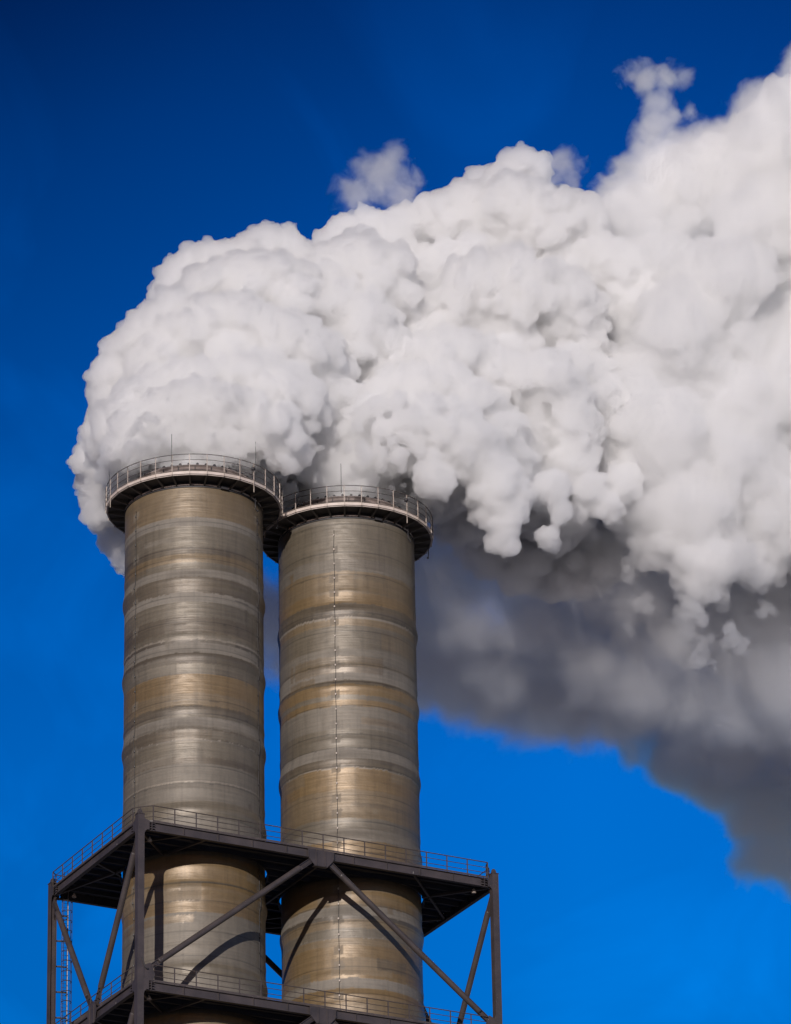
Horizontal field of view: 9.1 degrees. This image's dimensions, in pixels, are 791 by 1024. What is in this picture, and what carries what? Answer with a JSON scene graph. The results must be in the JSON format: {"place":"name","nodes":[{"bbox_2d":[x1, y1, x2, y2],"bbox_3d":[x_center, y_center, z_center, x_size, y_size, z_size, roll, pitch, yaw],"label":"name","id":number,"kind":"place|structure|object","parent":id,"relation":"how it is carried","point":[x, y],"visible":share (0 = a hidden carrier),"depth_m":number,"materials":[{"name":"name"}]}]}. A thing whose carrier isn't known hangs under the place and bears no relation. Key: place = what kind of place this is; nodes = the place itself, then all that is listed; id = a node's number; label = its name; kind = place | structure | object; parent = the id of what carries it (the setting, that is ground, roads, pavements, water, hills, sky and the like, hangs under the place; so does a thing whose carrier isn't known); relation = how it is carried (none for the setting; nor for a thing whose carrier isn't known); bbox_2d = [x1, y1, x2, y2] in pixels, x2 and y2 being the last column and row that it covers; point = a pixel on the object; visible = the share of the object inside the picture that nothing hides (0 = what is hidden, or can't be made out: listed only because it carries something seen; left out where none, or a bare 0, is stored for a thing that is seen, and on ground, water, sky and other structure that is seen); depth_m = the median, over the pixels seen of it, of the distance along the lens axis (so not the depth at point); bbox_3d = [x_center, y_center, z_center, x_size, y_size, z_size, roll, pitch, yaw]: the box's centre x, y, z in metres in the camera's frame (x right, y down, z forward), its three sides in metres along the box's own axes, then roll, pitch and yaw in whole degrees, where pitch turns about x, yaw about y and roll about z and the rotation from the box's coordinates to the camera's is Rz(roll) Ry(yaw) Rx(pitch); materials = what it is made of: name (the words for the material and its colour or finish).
{"place":"outdoors","nodes":[
{"label":"outdoors","id":0,"kind":"place"},
{"bbox_2d":[0,0,790,1023],"label":"sky","id":1,"kind":"structure","parent":0,"point":[527,263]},
{"label":"ground","id":2,"kind":"structure","parent":0,"visible":0},
{"bbox_2d":[105,434,282,1023],"bbox_3d":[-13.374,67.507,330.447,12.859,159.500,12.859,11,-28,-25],"label":"chimney","id":3,"kind":"object","parent":2,"relation":"on","point":[193,683],"visible":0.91,"depth_m":351.14,"materials":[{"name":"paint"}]},
{"bbox_2d":[46,805,501,1023],"bbox_3d":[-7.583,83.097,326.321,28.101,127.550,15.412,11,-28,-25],"label":"support frame","id":4,"kind":"object","parent":2,"relation":"on","point":[95,879],"visible":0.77,"depth_m":346.17,"materials":[{"name":"paint"}]},
{"bbox_2d":[263,478,433,1022],"bbox_3d":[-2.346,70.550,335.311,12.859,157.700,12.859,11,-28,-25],"label":"chimney","id":5,"kind":"object","parent":2,"relation":"on","point":[348,709],"visible":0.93,"depth_m":356.36,"materials":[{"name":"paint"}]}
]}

